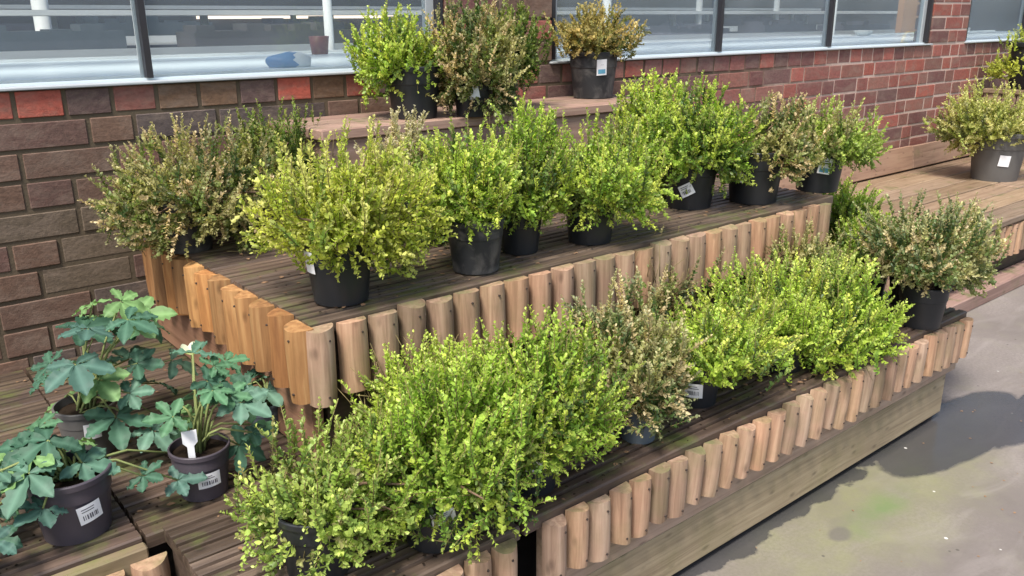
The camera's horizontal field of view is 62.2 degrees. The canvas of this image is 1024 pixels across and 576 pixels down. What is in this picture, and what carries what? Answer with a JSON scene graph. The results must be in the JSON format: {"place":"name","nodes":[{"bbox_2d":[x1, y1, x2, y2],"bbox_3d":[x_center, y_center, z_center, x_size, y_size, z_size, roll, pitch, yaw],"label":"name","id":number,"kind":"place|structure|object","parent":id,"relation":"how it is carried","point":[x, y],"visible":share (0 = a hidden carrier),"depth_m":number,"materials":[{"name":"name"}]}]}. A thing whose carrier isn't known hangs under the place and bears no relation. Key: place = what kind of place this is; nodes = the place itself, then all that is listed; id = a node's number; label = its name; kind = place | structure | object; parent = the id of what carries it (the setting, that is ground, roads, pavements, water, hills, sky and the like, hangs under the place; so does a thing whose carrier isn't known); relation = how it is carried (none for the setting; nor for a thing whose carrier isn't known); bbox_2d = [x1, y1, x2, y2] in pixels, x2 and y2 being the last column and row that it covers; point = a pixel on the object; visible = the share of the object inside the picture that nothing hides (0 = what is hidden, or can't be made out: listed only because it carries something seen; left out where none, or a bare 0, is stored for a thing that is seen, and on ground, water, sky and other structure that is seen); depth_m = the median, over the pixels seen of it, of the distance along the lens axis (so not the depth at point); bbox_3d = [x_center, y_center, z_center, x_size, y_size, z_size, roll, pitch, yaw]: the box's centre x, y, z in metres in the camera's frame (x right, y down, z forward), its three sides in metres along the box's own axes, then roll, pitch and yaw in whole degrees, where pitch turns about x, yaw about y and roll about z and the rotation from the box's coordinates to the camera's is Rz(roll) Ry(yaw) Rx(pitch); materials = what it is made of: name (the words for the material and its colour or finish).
{"place":"outdoors","nodes":[
{"label":"outdoors","id":0,"kind":"place"},
{"bbox_2d":[393,22,421,36],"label":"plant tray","id":1,"kind":"object","parent":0,"point":[419,24],"depth_m":5.89,"materials":[{"name":"grey"}]},
{"bbox_2d":[148,285,1023,575],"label":"ground","id":2,"kind":"structure","parent":0,"point":[914,501],"depth_m":2.19,"materials":[{"name":"concrete"}]},
{"bbox_2d":[0,337,643,575],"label":"deck staging","id":3,"kind":"object","parent":2,"relation":"on","point":[122,550],"visible":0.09,"depth_m":1.61,"materials":[{"name":"brown wood"}]},
{"bbox_2d":[0,524,22,554],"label":"potted hellebore","id":4,"kind":"object","parent":3,"relation":"on","point":[10,545],"visible":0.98,"depth_m":1.34,"materials":[{"name":"green plant"}]},
{"bbox_2d":[0,411,207,545],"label":"potted hellebore","id":5,"kind":"object","parent":3,"relation":"on","point":[67,493],"visible":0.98,"depth_m":1.44,"materials":[{"name":"green plant"}]},
{"bbox_2d":[29,288,198,453],"bbox_3d":[-0.834,0.176,1.763,0.318,0.343,0.375,-14,22,-37],"label":"potted hellebore","id":6,"kind":"object","parent":3,"relation":"on","point":[89,409],"visible":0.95,"depth_m":1.70,"materials":[{"name":"green plant"}]},
{"bbox_2d":[0,378,259,560],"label":"fallen leaves","id":7,"kind":"object","parent":3,"relation":"on","point":[170,503],"visible":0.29,"depth_m":1.71,"materials":[{"name":"brown plant"}]},
{"bbox_2d":[0,416,279,569],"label":"spilled compost","id":8,"kind":"object","parent":3,"relation":"on","point":[125,496],"visible":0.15,"depth_m":1.58,"materials":[{"name":"soil"}]},
{"bbox_2d":[141,340,276,501],"bbox_3d":[-0.557,0.248,1.607,0.225,0.279,0.197,-2,18,-6],"label":"potted hellebore","id":9,"kind":"object","parent":3,"relation":"on","point":[207,451],"visible":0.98,"depth_m":1.57,"materials":[{"name":"green plant"}]},
{"bbox_2d":[230,368,283,437],"bbox_3d":[-0.543,0.244,1.850,0.159,0.139,0.171,4,18,15],"label":"potted hellebore","id":10,"kind":"object","parent":3,"relation":"on","point":[273,400],"visible":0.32,"depth_m":1.82,"materials":[{"name":"green plant"}]},
{"bbox_2d":[142,177,832,460],"bbox_3d":[0.013,-0.071,2.540,1.886,0.310,1.016,-14,22,-37],"label":"step staging","id":11,"kind":"object","parent":3,"relation":"on","point":[298,347],"visible":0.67,"depth_m":1.93,"materials":[{"name":"brown wood"}]},
{"bbox_2d":[77,110,298,261],"bbox_3d":[-0.794,-0.245,2.090,0.506,0.380,0.464,-14,22,-37],"label":"potted shrub","id":12,"kind":"object","parent":11,"relation":"on","point":[190,203],"visible":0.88,"depth_m":2.02,"materials":[{"name":"green plant"}]},
{"bbox_2d":[213,96,349,232],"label":"potted shrub","id":13,"kind":"object","parent":11,"relation":"on","point":[289,139],"visible":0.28,"depth_m":2.24,"materials":[{"name":"green plant"}]},
{"bbox_2d":[230,114,457,306],"bbox_3d":[-0.329,-0.164,1.714,0.455,0.376,0.418,-14,22,-37],"label":"potted shrub","id":14,"kind":"object","parent":11,"relation":"on","point":[342,233],"visible":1,"depth_m":1.65,"materials":[{"name":"green plant"}]},
{"bbox_2d":[354,104,442,236],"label":"potted shrub","id":15,"kind":"object","parent":11,"relation":"on","point":[412,131],"visible":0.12,"depth_m":2.17,"materials":[{"name":"green plant"}]},
{"bbox_2d":[377,134,449,248],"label":"potted shrub","id":16,"kind":"object","parent":11,"relation":"on","point":[436,231],"visible":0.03,"depth_m":2.12,"materials":[{"name":"green plant"}]},
{"bbox_2d":[270,94,655,209],"bbox_3d":[-0.070,-0.461,2.816,1.386,0.267,0.325,-14,22,-37],"label":"step staging","id":17,"kind":"object","parent":11,"relation":"on","point":[574,109],"visible":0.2,"depth_m":2.55,"materials":[{"name":"brown wood"}]},
{"bbox_2d":[339,0,445,119],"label":"potted shrub","id":18,"kind":"object","parent":17,"relation":"on","point":[402,72],"visible":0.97,"depth_m":2.42,"materials":[{"name":"green plant"}]},
{"bbox_2d":[417,0,529,127],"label":"potted shrub","id":19,"kind":"object","parent":17,"relation":"on","point":[478,84],"visible":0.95,"depth_m":2.45,"materials":[{"name":"green plant"}]},
{"bbox_2d":[471,0,558,109],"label":"potted shrub","id":20,"kind":"object","parent":17,"relation":"on","point":[531,57],"visible":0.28,"depth_m":2.66,"materials":[{"name":"green plant"}]},
{"bbox_2d":[544,0,651,98],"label":"potted shrub","id":21,"kind":"object","parent":17,"relation":"on","point":[594,53],"visible":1,"depth_m":3.02,"materials":[{"name":"green plant"}]},
{"bbox_2d":[400,112,528,274],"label":"potted shrub","id":22,"kind":"object","parent":11,"relation":"on","point":[474,190],"visible":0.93,"depth_m":1.84,"materials":[{"name":"green plant"}]},
{"bbox_2d":[240,198,794,307],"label":"fallen leaves","id":23,"kind":"object","parent":11,"relation":"on","point":[362,304],"visible":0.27,"depth_m":2.03,"materials":[{"name":"brown plant"}]},
{"bbox_2d":[257,193,806,311],"bbox_3d":[0.189,-0.161,2.309,1.747,0.001,0.356,-14,22,-37],"label":"spilled compost","id":24,"kind":"object","parent":11,"relation":"on","point":[535,257],"visible":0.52,"depth_m":2.03,"materials":[{"name":"soil"}]},
{"bbox_2d":[483,92,589,255],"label":"potted shrub","id":25,"kind":"object","parent":11,"relation":"on","point":[543,192],"visible":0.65,"depth_m":1.99,"materials":[{"name":"green plant"}]},
{"bbox_2d":[537,107,681,245],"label":"potted shrub","id":26,"kind":"object","parent":11,"relation":"on","point":[612,182],"visible":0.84,"depth_m":2.09,"materials":[{"name":"green plant"}]},
{"bbox_2d":[600,67,693,198],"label":"potted shrub","id":27,"kind":"object","parent":11,"relation":"on","point":[640,100],"visible":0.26,"depth_m":2.61,"materials":[{"name":"green plant"}]},
{"bbox_2d":[619,71,773,210],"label":"potted shrub","id":28,"kind":"object","parent":11,"relation":"on","point":[703,153],"visible":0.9,"depth_m":2.44,"materials":[{"name":"green plant"}]},
{"bbox_2d":[729,90,832,204],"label":"potted shrub","id":29,"kind":"object","parent":11,"relation":"on","point":[780,148],"visible":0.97,"depth_m":2.54,"materials":[{"name":"green plant"}]},
{"bbox_2d":[781,93,892,192],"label":"potted shrub","id":30,"kind":"object","parent":11,"relation":"on","point":[840,141],"visible":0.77,"depth_m":2.70,"materials":[{"name":"green plant"}]},
{"bbox_2d":[162,453,519,575],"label":"step staging","id":31,"kind":"object","parent":2,"relation":"on","point":[206,543],"visible":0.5,"depth_m":1.44,"materials":[{"name":"brown wood"}]},
{"bbox_2d":[220,397,417,575],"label":"potted shrub","id":32,"kind":"object","parent":31,"relation":"on","point":[314,520],"visible":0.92,"depth_m":1.31,"materials":[{"name":"green plant"}]},
{"bbox_2d":[343,336,556,564],"bbox_3d":[-0.085,0.266,1.424,0.305,0.344,0.359,6,19,18],"label":"potted shrub","id":33,"kind":"object","parent":31,"relation":"on","point":[456,462],"visible":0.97,"depth_m":1.38,"materials":[{"name":"green plant"}]},
{"bbox_2d":[0,0,1023,374],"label":"brick building","id":34,"kind":"structure","parent":2,"relation":"on","point":[60,262],"depth_m":2.52,"materials":[{"name":"brown brick"}]},
{"bbox_2d":[0,0,442,91],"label":"window","id":35,"kind":"structure","parent":34,"relation":"in","point":[138,7],"depth_m":2.26,"materials":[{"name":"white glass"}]},
{"bbox_2d":[196,16,289,18],"bbox_3d":[-3.571,-3.637,11.335,1.272,0.072,0.099,-14,22,-37],"label":"strip lamp","id":36,"kind":"object","parent":34,"relation":"attached to","point":[239,17],"visible":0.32,"depth_m":11.30,"materials":[{"name":"white paint"}]},
{"bbox_2d":[334,15,392,17],"bbox_3d":[-2.164,-3.997,12.442,0.954,0.072,0.099,-14,22,-37],"label":"strip lamp","id":37,"kind":"object","parent":34,"relation":"attached to","point":[351,16],"visible":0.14,"depth_m":12.31,"materials":[{"name":"white paint"}]},
{"bbox_2d":[0,5,820,42],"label":"display bench","id":38,"kind":"object","parent":34,"relation":"on","point":[160,39],"visible":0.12,"depth_m":7.69,"materials":[{"name":"white paint"}]},
{"bbox_2d":[0,23,34,30],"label":"plant tray","id":39,"kind":"object","parent":38,"relation":"on","point":[20,27],"visible":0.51,"depth_m":6.34,"materials":[{"name":"grey"}]},
{"bbox_2d":[71,16,212,35],"bbox_3d":[-3.049,-2.173,7.025,1.032,0.175,0.320,-14,22,-37],"label":"plant tray","id":40,"kind":"object","parent":38,"relation":"on","point":[156,26],"visible":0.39,"depth_m":6.91,"materials":[{"name":"grey plastic"}]},
{"bbox_2d":[262,16,344,28],"bbox_3d":[-2.020,-2.429,7.836,0.880,0.159,0.320,-14,22,-37],"label":"plant tray","id":41,"kind":"object","parent":38,"relation":"on","point":[338,25],"visible":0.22,"depth_m":7.78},
{"bbox_2d":[388,16,421,28],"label":"plant tray","id":42,"kind":"object","parent":38,"relation":"on","point":[420,18],"visible":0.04,"depth_m":8.51,"materials":[{"name":"grey"}]},
{"bbox_2d":[618,20,645,27],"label":"plant tray","id":43,"kind":"object","parent":38,"relation":"on","point":[627,22],"visible":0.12,"depth_m":10.41,"materials":[{"name":"grey plastic"}]},
{"bbox_2d":[723,16,783,25],"bbox_3d":[3.467,-3.827,12.153,1.021,0.148,0.320,-14,22,-37],"label":"plant tray","id":44,"kind":"object","parent":38,"relation":"on","point":[734,20],"visible":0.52,"depth_m":11.88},
{"bbox_2d":[0,10,969,59],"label":"display bench","id":45,"kind":"object","parent":34,"relation":"on","point":[172,48],"visible":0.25,"depth_m":5.22,"materials":[{"name":"white paint"}]},
{"bbox_2d":[0,24,126,51],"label":"plant tray","id":46,"kind":"object","parent":45,"relation":"on","point":[83,36],"visible":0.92,"depth_m":4.50,"materials":[{"name":"grey plastic"}]},
{"bbox_2d":[176,22,361,46],"bbox_3d":[-1.510,-1.608,5.367,1.112,0.140,0.320,-14,22,-37],"label":"plant tray","id":47,"kind":"object","parent":45,"relation":"on","point":[242,34],"visible":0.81,"depth_m":5.17,"materials":[{"name":"grey"}]},
{"bbox_2d":[557,17,626,37],"bbox_3d":[0.522,-2.139,6.962,0.875,0.162,0.320,-14,22,-37],"label":"plant tray","id":48,"kind":"object","parent":45,"relation":"on","point":[568,19],"visible":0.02,"depth_m":6.88,"materials":[{"name":"grey"}]},
{"bbox_2d":[644,24,729,35],"bbox_3d":[1.621,-2.387,7.836,0.841,0.093,0.320,-14,22,-37],"label":"plant tray","id":49,"kind":"object","parent":45,"relation":"on","point":[686,29],"visible":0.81,"depth_m":7.64,"materials":[{"name":"grey"}]},
{"bbox_2d":[695,0,702,23],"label":"display stand","id":50,"kind":"object","parent":45,"relation":"on","point":[698,17],"depth_m":8.12,"materials":[{"name":"white paint"}]},
{"bbox_2d":[773,0,779,19],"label":"display stand","id":51,"kind":"object","parent":45,"relation":"on","point":[776,8],"depth_m":8.88,"materials":[{"name":"white paint"}]},
{"bbox_2d":[737,20,816,32],"bbox_3d":[2.729,-2.685,8.703,0.914,0.125,0.320,-14,22,-37],"label":"plant tray","id":52,"kind":"object","parent":45,"relation":"on","point":[774,26],"visible":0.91,"depth_m":8.51,"materials":[{"name":"grey"}]},
{"bbox_2d":[817,21,890,30],"bbox_3d":[3.883,-2.971,9.614,1.008,0.105,0.320,-14,22,-37],"label":"plant tray","id":53,"kind":"object","parent":45,"relation":"on","point":[852,25],"visible":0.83,"depth_m":9.46,"materials":[{"name":"grey"}]},
{"bbox_2d":[0,30,1016,83],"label":"display bench","id":54,"kind":"object","parent":34,"relation":"on","point":[53,69],"visible":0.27,"depth_m":3.64,"materials":[{"name":"white paint"}]},
{"bbox_2d":[265,51,310,67],"bbox_3d":[-0.804,-0.827,3.061,0.177,0.056,0.105,-14,22,-37],"label":"plastic bag","id":55,"kind":"object","parent":54,"relation":"on","point":[289,59],"visible":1,"depth_m":3.02,"materials":[{"name":"blue plastic"}]},
{"bbox_2d":[308,36,328,53],"bbox_3d":[-0.956,-1.205,4.206,0.100,0.086,0.100,-14,22,-37],"label":"plant pot","id":56,"kind":"object","parent":54,"relation":"on","point":[319,44],"visible":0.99,"depth_m":4.17,"materials":[{"name":"red plastic"}]},
{"bbox_2d":[853,30,874,35],"bbox_3d":[3.116,-2.258,7.513,0.180,0.045,0.180,-14,22,-37],"label":"bowl","id":57,"kind":"object","parent":54,"relation":"on","point":[863,32],"visible":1,"depth_m":7.47,"materials":[{"name":"white paint"}]},
{"bbox_2d":[549,0,933,63],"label":"window","id":58,"kind":"structure","parent":34,"relation":"in","point":[926,7],"depth_m":4.02,"materials":[{"name":"grey glass"}]},
{"bbox_2d":[964,0,1023,42],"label":"window","id":59,"kind":"structure","parent":34,"relation":"in","point":[1021,18],"depth_m":5.60,"materials":[{"name":"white glass"}]},
{"bbox_2d":[483,291,973,575],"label":"step staging","id":60,"kind":"object","parent":2,"relation":"on","point":[667,507],"visible":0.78,"depth_m":1.92,"materials":[{"name":"brown wood"}]},
{"bbox_2d":[337,319,504,453],"bbox_3d":[-0.174,0.214,1.696,0.353,0.287,0.310,0,18,2],"label":"potted shrub","id":61,"kind":"object","parent":60,"relation":"on","point":[390,372],"visible":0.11,"depth_m":1.66,"materials":[{"name":"green plant"}]},
{"bbox_2d":[450,301,645,496],"bbox_3d":[0.066,0.204,1.582,0.356,0.364,0.354,7,19,21],"label":"potted shrub","id":62,"kind":"object","parent":60,"relation":"on","point":[577,402],"visible":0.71,"depth_m":1.51,"materials":[{"name":"green plant"}]},
{"bbox_2d":[217,320,888,575],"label":"fallen leaves","id":63,"kind":"object","parent":60,"relation":"on","point":[240,547],"visible":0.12,"depth_m":1.77,"materials":[{"name":"brown plant"}]},
{"bbox_2d":[238,303,911,575],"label":"spilled compost","id":64,"kind":"object","parent":60,"relation":"on","point":[585,473],"visible":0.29,"depth_m":1.74,"materials":[{"name":"soil"}]},
{"bbox_2d":[561,265,712,443],"bbox_3d":[0.242,0.140,1.776,0.343,0.387,0.334,6,19,19],"label":"potted shrub","id":65,"kind":"object","parent":60,"relation":"on","point":[654,383],"visible":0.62,"depth_m":1.71,"materials":[{"name":"green plant"}]},
{"bbox_2d":[615,225,732,333],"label":"potted shrub","id":66,"kind":"object","parent":60,"relation":"on","point":[660,297],"visible":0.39,"depth_m":2.18,"materials":[{"name":"green plant"}]},
{"bbox_2d":[653,286,808,408],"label":"potted shrub","id":67,"kind":"object","parent":60,"relation":"on","point":[735,348],"visible":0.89,"depth_m":1.87,"materials":[{"name":"green plant"}]},
{"bbox_2d":[686,246,874,382],"bbox_3d":[0.668,0.054,2.142,0.473,0.313,0.462,-14,22,-37],"label":"potted shrub","id":68,"kind":"object","parent":60,"relation":"on","point":[798,321],"visible":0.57,"depth_m":2.10,"materials":[{"name":"green plant"}]},
{"bbox_2d":[739,211,862,294],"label":"potted shrub","id":69,"kind":"object","parent":60,"relation":"on","point":[812,249],"visible":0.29,"depth_m":2.46,"materials":[{"name":"green plant"}]},
{"bbox_2d":[777,241,914,381],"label":"potted shrub","id":70,"kind":"object","parent":60,"relation":"on","point":[852,288],"visible":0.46,"depth_m":2.15,"materials":[{"name":"green plant"}]},
{"bbox_2d":[828,205,903,301],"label":"potted shrub","id":71,"kind":"object","parent":60,"relation":"on","point":[854,226],"visible":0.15,"depth_m":2.65,"materials":[{"name":"green plant"}]},
{"bbox_2d":[844,188,1005,329],"bbox_3d":[1.156,-0.088,2.429,0.453,0.396,0.382,-14,22,-37],"label":"potted shrub","id":72,"kind":"object","parent":60,"relation":"on","point":[933,253],"visible":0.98,"depth_m":2.36,"materials":[{"name":"green plant"}]},
{"bbox_2d":[889,192,1012,305],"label":"potted shrub","id":73,"kind":"object","parent":60,"relation":"on","point":[973,281],"visible":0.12,"depth_m":2.54,"materials":[{"name":"green plant"}]},
{"bbox_2d":[814,155,1023,311],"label":"deck staging","id":74,"kind":"object","parent":2,"relation":"on","point":[952,177],"visible":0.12,"depth_m":4.21,"materials":[{"name":"beige wood"}]},
{"bbox_2d":[821,172,889,247],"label":"potted shrub","id":75,"kind":"object","parent":74,"relation":"on","point":[846,207],"visible":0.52,"depth_m":2.99,"materials":[{"name":"green plant"}]},
{"bbox_2d":[779,140,970,189],"bbox_3d":[2.414,-0.788,5.057,5.040,0.135,0.030,-14,13,-37],"label":"skirting board","id":76,"kind":"object","parent":74,"relation":"on","point":[895,160],"visible":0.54,"depth_m":4.92,"materials":[{"name":"brown wood"}]},
{"bbox_2d":[921,75,1023,181],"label":"potted shrub","id":77,"kind":"object","parent":74,"relation":"on","point":[990,132],"visible":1,"depth_m":4.60,"materials":[{"name":"green plant"}]},
{"bbox_2d":[983,85,1023,162],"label":"timber plinth","id":78,"kind":"structure","parent":74,"relation":"on","point":[990,91],"depth_m":5.26,"materials":[{"name":"beige wood"}]},
{"bbox_2d":[981,24,1023,88],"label":"potted shrub","id":79,"kind":"object","parent":78,"relation":"on","point":[1012,66],"visible":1,"depth_m":5.22,"materials":[{"name":"green plant"}]},
{"bbox_2d":[888,17,896,29],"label":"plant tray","id":80,"kind":"object","parent":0,"point":[893,24],"visible":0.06,"depth_m":10.33,"materials":[{"name":"grey"}]}
]}

